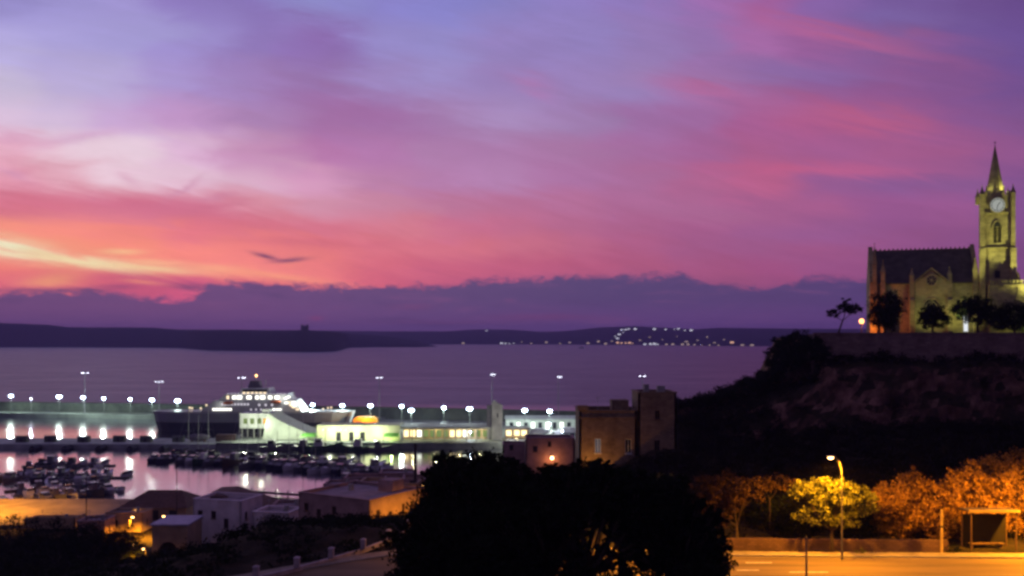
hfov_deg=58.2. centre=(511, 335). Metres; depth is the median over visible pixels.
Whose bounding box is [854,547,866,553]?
round shrub
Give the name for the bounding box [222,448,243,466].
fishing boat
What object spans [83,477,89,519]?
utility pole
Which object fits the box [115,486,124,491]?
motorboat
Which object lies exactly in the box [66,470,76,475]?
motorboat
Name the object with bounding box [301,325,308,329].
watchtower
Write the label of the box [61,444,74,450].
rowing boat
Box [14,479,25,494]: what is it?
fishing boat
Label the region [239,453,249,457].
motorboat
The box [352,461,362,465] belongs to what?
motorboat
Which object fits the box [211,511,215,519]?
window
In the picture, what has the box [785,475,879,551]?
broadleaf tree
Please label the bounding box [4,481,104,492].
pontoon
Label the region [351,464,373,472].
motorboat
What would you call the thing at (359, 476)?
house
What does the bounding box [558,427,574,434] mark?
truck
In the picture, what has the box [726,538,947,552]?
roadside wall
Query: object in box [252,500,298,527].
house
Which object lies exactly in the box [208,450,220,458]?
motorboat
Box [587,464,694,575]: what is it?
broadleaf tree
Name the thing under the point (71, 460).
motorboat
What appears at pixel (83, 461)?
motorboat
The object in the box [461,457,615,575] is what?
broadleaf tree
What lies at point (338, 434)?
doorway
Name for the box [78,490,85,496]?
motorboat
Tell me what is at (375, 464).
fishing boat
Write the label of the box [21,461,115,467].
pontoon
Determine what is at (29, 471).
motorboat
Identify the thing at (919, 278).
church
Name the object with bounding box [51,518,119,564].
broadleaf tree
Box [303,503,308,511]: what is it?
window
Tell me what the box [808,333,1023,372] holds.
retaining wall
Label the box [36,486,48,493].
motorboat
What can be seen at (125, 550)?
broadleaf tree
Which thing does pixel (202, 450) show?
sailing yacht
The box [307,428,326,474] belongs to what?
sailing yacht
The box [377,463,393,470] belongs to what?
motorboat
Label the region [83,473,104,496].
fishing boat
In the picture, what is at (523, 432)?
window
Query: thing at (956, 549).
round shrub
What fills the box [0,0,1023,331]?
sky
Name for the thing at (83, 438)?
gear hut
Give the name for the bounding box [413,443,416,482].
utility pole
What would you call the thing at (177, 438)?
gear hut
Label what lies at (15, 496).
rowing boat
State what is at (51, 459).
fishing boat
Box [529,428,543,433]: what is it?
truck
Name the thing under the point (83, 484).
fishing boat
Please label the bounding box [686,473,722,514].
shrub
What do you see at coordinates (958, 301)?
window
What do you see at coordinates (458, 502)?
broadleaf tree
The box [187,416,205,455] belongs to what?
sailing yacht
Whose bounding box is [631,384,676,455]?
square tower
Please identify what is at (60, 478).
rowing boat
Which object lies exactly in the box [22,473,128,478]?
pontoon
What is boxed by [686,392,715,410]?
shrub
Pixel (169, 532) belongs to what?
arched building
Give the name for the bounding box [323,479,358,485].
house
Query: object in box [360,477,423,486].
house
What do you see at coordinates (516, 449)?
house
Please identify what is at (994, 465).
shrub
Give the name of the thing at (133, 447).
rowing boat
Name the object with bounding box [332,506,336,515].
window
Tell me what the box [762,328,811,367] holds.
broadleaf tree
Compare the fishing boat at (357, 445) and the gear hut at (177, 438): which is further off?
the gear hut at (177, 438)
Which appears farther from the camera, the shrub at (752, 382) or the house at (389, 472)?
the house at (389, 472)
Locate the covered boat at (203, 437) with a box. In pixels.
[186,434,210,441]
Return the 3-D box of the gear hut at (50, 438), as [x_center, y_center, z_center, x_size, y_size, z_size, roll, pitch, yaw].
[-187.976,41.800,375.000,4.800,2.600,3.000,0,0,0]
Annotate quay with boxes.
[0,499,284,527]
[216,419,574,448]
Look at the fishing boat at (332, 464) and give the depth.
301.67 m
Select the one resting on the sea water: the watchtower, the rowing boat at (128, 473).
the rowing boat at (128, 473)
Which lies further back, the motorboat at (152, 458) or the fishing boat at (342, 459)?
the motorboat at (152, 458)
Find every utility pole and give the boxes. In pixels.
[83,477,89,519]
[174,450,179,514]
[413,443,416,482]
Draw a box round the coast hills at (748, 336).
[261,326,865,345]
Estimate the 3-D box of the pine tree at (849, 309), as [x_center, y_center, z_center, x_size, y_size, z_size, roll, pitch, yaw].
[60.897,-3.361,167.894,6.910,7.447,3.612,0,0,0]
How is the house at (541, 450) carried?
on the ground at (921, 390)
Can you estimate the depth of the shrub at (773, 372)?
163.24 m
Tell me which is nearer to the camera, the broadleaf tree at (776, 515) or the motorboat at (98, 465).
the broadleaf tree at (776, 515)
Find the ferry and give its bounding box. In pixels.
[153,372,354,430]
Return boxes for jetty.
[251,488,298,495]
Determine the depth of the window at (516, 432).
384.38 m
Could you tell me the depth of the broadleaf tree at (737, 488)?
89.55 m
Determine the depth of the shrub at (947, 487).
95.51 m
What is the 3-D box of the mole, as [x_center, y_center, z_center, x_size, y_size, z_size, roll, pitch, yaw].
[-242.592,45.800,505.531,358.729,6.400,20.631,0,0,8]
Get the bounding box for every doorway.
[336,432,340,440]
[349,432,353,440]
[360,432,364,440]
[964,321,967,330]
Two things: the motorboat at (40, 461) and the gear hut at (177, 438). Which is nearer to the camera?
the motorboat at (40, 461)
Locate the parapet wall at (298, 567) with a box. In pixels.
[253,519,409,575]
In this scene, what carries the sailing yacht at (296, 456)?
on the sea water
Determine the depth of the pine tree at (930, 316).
172.16 m
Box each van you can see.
[544,429,550,433]
[548,430,560,433]
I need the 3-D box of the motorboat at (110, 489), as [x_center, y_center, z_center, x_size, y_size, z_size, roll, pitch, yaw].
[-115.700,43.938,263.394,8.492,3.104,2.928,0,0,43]
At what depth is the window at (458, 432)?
380.83 m
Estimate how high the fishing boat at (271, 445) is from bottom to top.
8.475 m
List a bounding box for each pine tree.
[826,297,863,332]
[865,290,907,332]
[916,303,952,332]
[947,293,1007,332]
[986,299,1023,332]
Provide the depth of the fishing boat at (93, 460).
320.63 m
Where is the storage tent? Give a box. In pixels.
[353,416,377,422]
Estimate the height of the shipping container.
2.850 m
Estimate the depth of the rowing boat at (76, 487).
265.89 m
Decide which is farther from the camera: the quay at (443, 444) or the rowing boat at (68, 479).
the quay at (443, 444)
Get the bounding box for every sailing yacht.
[169,409,193,457]
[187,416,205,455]
[195,405,217,457]
[226,422,246,458]
[238,421,257,468]
[244,413,267,461]
[279,424,294,458]
[288,414,313,460]
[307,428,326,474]
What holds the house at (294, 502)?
on the ground at (921, 390)
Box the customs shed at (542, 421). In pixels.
[505,415,574,427]
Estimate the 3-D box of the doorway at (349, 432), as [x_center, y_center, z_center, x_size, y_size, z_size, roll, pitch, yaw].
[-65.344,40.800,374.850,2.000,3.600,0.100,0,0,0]
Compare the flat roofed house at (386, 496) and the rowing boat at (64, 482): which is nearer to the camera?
the flat roofed house at (386, 496)
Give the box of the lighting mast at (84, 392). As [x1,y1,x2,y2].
[81,372,88,412]
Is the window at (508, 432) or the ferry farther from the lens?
the ferry
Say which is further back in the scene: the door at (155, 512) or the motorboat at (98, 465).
the motorboat at (98, 465)
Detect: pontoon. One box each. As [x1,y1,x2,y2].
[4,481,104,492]
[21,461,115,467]
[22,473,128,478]
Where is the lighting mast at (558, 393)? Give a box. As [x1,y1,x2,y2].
[557,376,561,414]
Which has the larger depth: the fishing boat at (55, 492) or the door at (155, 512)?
the fishing boat at (55, 492)
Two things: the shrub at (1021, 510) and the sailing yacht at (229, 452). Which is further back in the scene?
the sailing yacht at (229, 452)
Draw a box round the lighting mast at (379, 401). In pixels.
[376,377,381,421]
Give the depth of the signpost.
78.14 m
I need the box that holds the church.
[866,142,1023,332]
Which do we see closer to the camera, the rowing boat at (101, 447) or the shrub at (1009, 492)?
the shrub at (1009, 492)
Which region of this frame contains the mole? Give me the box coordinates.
[0,411,385,422]
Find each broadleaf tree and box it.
[0,513,54,565]
[6,515,82,565]
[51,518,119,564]
[94,523,147,561]
[141,546,182,556]
[177,538,204,555]
[245,511,292,532]
[380,446,531,575]
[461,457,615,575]
[543,511,637,575]
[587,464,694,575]
[617,484,738,575]
[712,477,766,537]
[743,489,825,537]
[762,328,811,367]
[764,334,804,387]
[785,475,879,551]
[793,334,833,377]
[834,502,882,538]
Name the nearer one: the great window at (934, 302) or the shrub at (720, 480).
the shrub at (720, 480)
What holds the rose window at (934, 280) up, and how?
in the church
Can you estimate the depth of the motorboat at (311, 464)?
304.78 m
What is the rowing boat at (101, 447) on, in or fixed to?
on the sea water
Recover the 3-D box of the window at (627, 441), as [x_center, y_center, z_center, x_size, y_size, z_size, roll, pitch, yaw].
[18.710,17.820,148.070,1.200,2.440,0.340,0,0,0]
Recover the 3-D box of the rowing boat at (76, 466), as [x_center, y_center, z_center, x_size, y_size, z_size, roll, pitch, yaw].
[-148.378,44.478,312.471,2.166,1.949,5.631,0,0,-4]
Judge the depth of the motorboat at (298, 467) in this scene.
306.29 m
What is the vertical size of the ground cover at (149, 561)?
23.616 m
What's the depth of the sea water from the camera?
890.33 m
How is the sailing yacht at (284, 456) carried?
on the sea water
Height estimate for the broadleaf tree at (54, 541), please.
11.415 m
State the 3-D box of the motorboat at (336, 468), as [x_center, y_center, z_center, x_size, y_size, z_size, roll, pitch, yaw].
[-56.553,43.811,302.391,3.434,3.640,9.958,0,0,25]
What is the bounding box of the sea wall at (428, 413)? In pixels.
[0,401,574,420]
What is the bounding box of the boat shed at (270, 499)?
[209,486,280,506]
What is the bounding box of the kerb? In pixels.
[303,550,1023,569]
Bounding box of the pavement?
[234,548,1023,575]
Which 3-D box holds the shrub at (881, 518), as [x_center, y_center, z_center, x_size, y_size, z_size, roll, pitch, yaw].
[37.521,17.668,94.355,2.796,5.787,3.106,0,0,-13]
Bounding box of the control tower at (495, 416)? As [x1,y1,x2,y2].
[487,400,502,439]
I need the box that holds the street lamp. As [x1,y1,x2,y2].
[827,455,842,559]
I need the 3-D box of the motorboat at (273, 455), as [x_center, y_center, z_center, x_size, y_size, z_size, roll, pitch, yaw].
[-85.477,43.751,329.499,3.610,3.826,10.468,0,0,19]
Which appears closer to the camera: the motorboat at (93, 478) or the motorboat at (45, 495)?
the motorboat at (45, 495)
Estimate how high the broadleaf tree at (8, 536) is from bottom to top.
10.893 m
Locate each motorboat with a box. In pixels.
[3,472,21,482]
[20,467,35,475]
[22,488,38,497]
[30,472,44,481]
[31,468,45,475]
[33,491,52,498]
[34,458,46,464]
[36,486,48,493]
[48,481,59,489]
[60,484,76,492]
[64,457,76,464]
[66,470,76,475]
[73,472,89,482]
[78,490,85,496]
[79,459,87,464]
[89,476,98,481]
[94,462,103,468]
[99,475,110,481]
[101,483,115,494]
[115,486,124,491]
[147,454,158,462]
[156,453,175,463]
[174,454,187,463]
[185,455,198,464]
[203,456,215,465]
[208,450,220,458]
[214,456,228,465]
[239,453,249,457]
[254,456,269,467]
[265,459,278,468]
[266,453,281,460]
[272,459,288,470]
[282,459,302,470]
[293,462,305,471]
[298,455,312,462]
[302,461,316,472]
[331,463,347,474]
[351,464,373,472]
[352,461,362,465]
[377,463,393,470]
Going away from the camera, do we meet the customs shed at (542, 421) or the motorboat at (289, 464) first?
the motorboat at (289, 464)
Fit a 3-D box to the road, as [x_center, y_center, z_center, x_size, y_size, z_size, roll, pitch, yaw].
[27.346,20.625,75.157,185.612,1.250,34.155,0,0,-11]
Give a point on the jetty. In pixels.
(279, 493)
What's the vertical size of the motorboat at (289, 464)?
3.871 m
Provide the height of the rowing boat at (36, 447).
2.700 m
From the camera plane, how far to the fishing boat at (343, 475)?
278.53 m
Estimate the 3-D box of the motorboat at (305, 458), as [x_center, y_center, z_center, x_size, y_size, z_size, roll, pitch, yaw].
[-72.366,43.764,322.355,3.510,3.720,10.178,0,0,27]
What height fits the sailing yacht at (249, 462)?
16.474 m
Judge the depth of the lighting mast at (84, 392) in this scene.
507.81 m
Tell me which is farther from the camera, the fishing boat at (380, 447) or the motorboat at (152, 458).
the fishing boat at (380, 447)
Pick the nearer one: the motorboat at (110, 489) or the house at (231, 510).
the house at (231, 510)
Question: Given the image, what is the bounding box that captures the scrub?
[615,348,1023,539]
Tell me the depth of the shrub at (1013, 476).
98.50 m
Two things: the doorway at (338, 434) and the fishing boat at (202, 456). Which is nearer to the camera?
the fishing boat at (202, 456)
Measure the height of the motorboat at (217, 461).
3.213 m
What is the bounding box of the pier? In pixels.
[0,438,216,448]
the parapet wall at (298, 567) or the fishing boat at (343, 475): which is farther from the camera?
the fishing boat at (343, 475)
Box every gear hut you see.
[15,436,29,441]
[44,435,57,441]
[77,436,90,441]
[113,435,126,441]
[139,436,152,441]
[172,435,185,441]
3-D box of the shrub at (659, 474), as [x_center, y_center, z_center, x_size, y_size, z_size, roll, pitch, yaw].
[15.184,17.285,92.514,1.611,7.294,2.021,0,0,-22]
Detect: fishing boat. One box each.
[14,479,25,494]
[22,459,34,470]
[32,480,44,491]
[41,465,57,482]
[43,447,57,464]
[45,475,54,486]
[49,484,66,498]
[54,459,69,475]
[60,484,77,498]
[81,475,87,487]
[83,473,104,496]
[87,455,99,464]
[89,469,100,475]
[100,463,112,475]
[192,445,207,465]
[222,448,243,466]
[259,431,292,450]
[282,431,307,450]
[305,428,342,450]
[317,448,334,466]
[321,459,335,473]
[335,429,370,450]
[336,453,354,467]
[341,456,355,474]
[341,465,347,478]
[366,449,385,470]
[369,432,397,450]
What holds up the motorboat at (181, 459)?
on the sea water
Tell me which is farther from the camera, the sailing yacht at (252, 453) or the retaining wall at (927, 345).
the sailing yacht at (252, 453)
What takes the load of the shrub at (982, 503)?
on the ground at (921, 390)
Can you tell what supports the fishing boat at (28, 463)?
on the sea water
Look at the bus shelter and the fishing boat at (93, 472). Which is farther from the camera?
the fishing boat at (93, 472)
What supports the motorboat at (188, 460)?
on the sea water
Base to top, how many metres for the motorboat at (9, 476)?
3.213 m
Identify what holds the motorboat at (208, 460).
on the sea water
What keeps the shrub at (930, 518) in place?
on the ground at (921, 390)
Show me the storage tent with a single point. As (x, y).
(365, 419)
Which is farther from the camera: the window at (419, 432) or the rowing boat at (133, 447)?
the window at (419, 432)
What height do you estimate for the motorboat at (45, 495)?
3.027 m
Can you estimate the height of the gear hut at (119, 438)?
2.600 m
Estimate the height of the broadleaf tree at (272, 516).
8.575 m
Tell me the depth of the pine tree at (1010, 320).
169.99 m
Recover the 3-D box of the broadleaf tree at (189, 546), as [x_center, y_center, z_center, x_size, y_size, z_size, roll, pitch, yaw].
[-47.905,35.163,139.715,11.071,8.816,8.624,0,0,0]
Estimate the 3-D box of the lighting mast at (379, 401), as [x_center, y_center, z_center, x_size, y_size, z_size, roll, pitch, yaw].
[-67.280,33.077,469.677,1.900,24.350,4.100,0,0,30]
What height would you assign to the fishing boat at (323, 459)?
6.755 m
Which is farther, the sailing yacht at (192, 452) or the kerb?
the sailing yacht at (192, 452)
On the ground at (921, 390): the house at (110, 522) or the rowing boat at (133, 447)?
the house at (110, 522)
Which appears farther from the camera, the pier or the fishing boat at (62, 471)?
the pier
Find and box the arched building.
[150,515,203,552]
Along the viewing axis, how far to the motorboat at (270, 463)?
311.81 m
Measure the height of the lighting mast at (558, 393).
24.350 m
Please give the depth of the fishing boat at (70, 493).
254.65 m
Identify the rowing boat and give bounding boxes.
[12,494,23,498]
[28,444,42,450]
[55,476,63,480]
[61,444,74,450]
[61,479,69,484]
[66,476,73,481]
[71,463,80,469]
[73,485,83,491]
[94,444,107,450]
[101,459,109,464]
[120,470,133,475]
[126,444,138,450]
[158,444,170,450]
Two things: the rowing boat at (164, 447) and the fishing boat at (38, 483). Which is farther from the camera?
the rowing boat at (164, 447)
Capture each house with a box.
[24,509,85,528]
[76,509,115,539]
[105,502,152,531]
[192,492,263,542]
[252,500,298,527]
[272,495,298,505]
[298,477,423,519]
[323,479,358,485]
[344,473,386,480]
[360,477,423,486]
[379,464,417,477]
[403,474,426,493]
[502,441,524,462]
[525,434,573,471]
[575,399,637,465]
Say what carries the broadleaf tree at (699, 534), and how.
on the ground at (921, 390)
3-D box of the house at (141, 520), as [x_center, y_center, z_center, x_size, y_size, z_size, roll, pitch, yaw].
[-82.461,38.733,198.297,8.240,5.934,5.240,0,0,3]
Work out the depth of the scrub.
136.37 m
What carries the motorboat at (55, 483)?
on the sea water
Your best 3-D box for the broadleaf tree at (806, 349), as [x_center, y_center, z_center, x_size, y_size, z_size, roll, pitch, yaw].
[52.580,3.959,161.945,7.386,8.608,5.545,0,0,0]
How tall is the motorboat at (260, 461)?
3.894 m
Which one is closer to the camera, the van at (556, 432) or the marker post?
the marker post
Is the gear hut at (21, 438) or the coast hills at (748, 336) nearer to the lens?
the gear hut at (21, 438)
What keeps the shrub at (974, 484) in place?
on the ground at (921, 390)
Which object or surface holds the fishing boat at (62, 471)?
on the sea water
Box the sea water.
[0,344,771,499]
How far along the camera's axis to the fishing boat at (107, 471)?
295.24 m
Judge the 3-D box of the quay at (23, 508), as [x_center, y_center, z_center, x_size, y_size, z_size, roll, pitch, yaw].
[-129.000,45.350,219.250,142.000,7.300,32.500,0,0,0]
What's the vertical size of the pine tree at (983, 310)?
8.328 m
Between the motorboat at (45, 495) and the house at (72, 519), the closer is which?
the house at (72, 519)
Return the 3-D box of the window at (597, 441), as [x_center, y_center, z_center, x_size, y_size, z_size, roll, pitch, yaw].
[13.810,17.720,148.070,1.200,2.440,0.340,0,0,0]
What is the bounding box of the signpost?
[805,537,807,575]
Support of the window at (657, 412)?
in the square tower at (656, 419)
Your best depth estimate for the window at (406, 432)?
380.83 m
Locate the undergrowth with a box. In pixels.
[383,546,732,575]
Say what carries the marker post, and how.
on the pavement
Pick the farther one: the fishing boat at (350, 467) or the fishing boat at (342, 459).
the fishing boat at (342, 459)
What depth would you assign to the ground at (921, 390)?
152.19 m
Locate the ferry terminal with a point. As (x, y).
(273, 423)
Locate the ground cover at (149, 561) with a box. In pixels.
[0,465,648,575]
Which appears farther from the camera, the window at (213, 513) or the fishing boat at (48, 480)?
the fishing boat at (48, 480)
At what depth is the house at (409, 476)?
216.01 m
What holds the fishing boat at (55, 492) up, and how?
on the sea water
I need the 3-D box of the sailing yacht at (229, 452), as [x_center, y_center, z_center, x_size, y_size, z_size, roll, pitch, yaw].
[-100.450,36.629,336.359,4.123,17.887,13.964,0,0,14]
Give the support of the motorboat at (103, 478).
on the sea water
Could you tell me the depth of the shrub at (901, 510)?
92.11 m
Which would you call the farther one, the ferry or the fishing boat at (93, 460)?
the ferry
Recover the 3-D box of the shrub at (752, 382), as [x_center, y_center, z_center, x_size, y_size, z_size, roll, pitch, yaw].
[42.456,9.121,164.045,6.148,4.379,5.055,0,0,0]
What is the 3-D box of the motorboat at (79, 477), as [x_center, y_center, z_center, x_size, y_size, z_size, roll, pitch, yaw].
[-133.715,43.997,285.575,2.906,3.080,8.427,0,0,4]
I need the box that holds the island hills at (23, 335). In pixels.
[0,323,435,351]
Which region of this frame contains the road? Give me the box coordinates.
[281,552,1023,575]
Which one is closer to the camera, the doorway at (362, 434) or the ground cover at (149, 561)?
the ground cover at (149, 561)
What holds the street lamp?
on the road
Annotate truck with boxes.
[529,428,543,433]
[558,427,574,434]
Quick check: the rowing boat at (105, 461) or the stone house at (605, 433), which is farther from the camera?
the rowing boat at (105, 461)
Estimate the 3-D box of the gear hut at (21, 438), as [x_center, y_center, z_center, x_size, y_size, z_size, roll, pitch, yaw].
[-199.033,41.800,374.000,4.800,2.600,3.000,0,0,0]
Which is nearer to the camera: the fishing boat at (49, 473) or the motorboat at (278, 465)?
the fishing boat at (49, 473)
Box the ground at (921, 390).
[0,338,1023,575]
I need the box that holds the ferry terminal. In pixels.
[239,409,489,440]
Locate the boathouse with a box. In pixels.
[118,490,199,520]
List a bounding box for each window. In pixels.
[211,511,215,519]
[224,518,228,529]
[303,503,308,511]
[317,509,320,517]
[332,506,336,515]
[404,430,408,436]
[417,430,421,436]
[456,430,460,436]
[506,430,510,435]
[514,430,518,435]
[521,430,526,435]
[594,439,601,453]
[625,439,630,452]
[654,410,660,420]
[654,440,659,449]
[924,300,937,308]
[927,276,935,284]
[957,300,965,319]
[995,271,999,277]
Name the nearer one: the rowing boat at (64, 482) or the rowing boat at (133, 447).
the rowing boat at (64, 482)
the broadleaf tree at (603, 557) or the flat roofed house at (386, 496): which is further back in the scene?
the flat roofed house at (386, 496)
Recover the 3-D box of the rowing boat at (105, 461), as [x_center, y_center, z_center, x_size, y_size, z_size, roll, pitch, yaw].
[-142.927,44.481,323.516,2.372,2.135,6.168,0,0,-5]
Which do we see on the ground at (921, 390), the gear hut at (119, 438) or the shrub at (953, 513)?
the shrub at (953, 513)
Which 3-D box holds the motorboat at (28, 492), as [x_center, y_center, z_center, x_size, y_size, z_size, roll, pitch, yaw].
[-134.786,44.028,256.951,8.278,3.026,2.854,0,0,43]
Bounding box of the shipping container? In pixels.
[216,434,236,441]
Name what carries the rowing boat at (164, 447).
on the sea water
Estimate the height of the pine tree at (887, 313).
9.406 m
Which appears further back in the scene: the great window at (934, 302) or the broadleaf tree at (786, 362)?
the great window at (934, 302)
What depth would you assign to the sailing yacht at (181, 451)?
339.50 m
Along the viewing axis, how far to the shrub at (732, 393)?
163.46 m
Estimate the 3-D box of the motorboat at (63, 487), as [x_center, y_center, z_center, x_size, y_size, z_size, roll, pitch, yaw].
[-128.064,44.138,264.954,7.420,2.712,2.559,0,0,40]
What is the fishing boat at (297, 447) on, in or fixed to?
on the sea water
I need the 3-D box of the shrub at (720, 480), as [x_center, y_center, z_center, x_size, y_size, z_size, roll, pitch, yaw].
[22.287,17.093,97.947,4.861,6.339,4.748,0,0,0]
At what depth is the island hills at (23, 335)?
3614.05 m
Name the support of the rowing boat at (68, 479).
on the sea water
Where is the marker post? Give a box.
[940,510,942,552]
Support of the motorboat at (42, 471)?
on the sea water
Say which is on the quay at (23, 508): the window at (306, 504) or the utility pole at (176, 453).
the utility pole at (176, 453)
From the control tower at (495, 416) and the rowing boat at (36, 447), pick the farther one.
the control tower at (495, 416)
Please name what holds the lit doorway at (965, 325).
in the church
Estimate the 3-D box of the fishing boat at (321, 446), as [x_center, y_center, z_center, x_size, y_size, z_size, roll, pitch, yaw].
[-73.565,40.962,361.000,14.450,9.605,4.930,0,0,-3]
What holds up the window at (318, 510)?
in the flat roofed house at (386, 496)
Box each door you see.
[153,510,158,520]
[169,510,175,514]
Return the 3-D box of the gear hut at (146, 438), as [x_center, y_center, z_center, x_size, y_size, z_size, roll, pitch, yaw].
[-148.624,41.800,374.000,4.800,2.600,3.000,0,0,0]
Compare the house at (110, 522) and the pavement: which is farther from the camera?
the house at (110, 522)
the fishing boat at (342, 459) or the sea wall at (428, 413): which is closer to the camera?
the fishing boat at (342, 459)
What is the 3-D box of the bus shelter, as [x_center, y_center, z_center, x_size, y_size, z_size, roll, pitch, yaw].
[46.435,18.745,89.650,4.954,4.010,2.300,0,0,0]
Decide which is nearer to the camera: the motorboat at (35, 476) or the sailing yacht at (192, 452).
the motorboat at (35, 476)
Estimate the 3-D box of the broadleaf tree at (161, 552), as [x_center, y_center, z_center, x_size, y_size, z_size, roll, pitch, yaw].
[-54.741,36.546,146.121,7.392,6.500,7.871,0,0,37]
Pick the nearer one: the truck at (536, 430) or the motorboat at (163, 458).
the motorboat at (163, 458)
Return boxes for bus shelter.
[957,508,1019,550]
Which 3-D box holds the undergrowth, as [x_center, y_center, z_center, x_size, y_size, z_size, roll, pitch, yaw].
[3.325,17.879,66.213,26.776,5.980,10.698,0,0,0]
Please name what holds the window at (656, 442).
in the square tower at (656, 419)
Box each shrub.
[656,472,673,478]
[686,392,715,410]
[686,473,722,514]
[706,466,744,513]
[709,385,740,405]
[733,375,767,394]
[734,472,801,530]
[755,366,785,384]
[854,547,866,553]
[866,481,889,533]
[869,480,933,538]
[893,465,940,521]
[911,489,960,543]
[924,467,966,521]
[944,545,964,552]
[945,492,966,540]
[951,459,995,507]
[954,494,1023,531]
[960,445,1023,483]
[969,463,1023,516]
[979,473,1023,536]
[1009,487,1023,538]
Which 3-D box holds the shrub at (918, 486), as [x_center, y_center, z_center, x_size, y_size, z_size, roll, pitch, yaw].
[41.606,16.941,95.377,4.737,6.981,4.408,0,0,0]
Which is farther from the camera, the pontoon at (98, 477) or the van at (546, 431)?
the van at (546, 431)

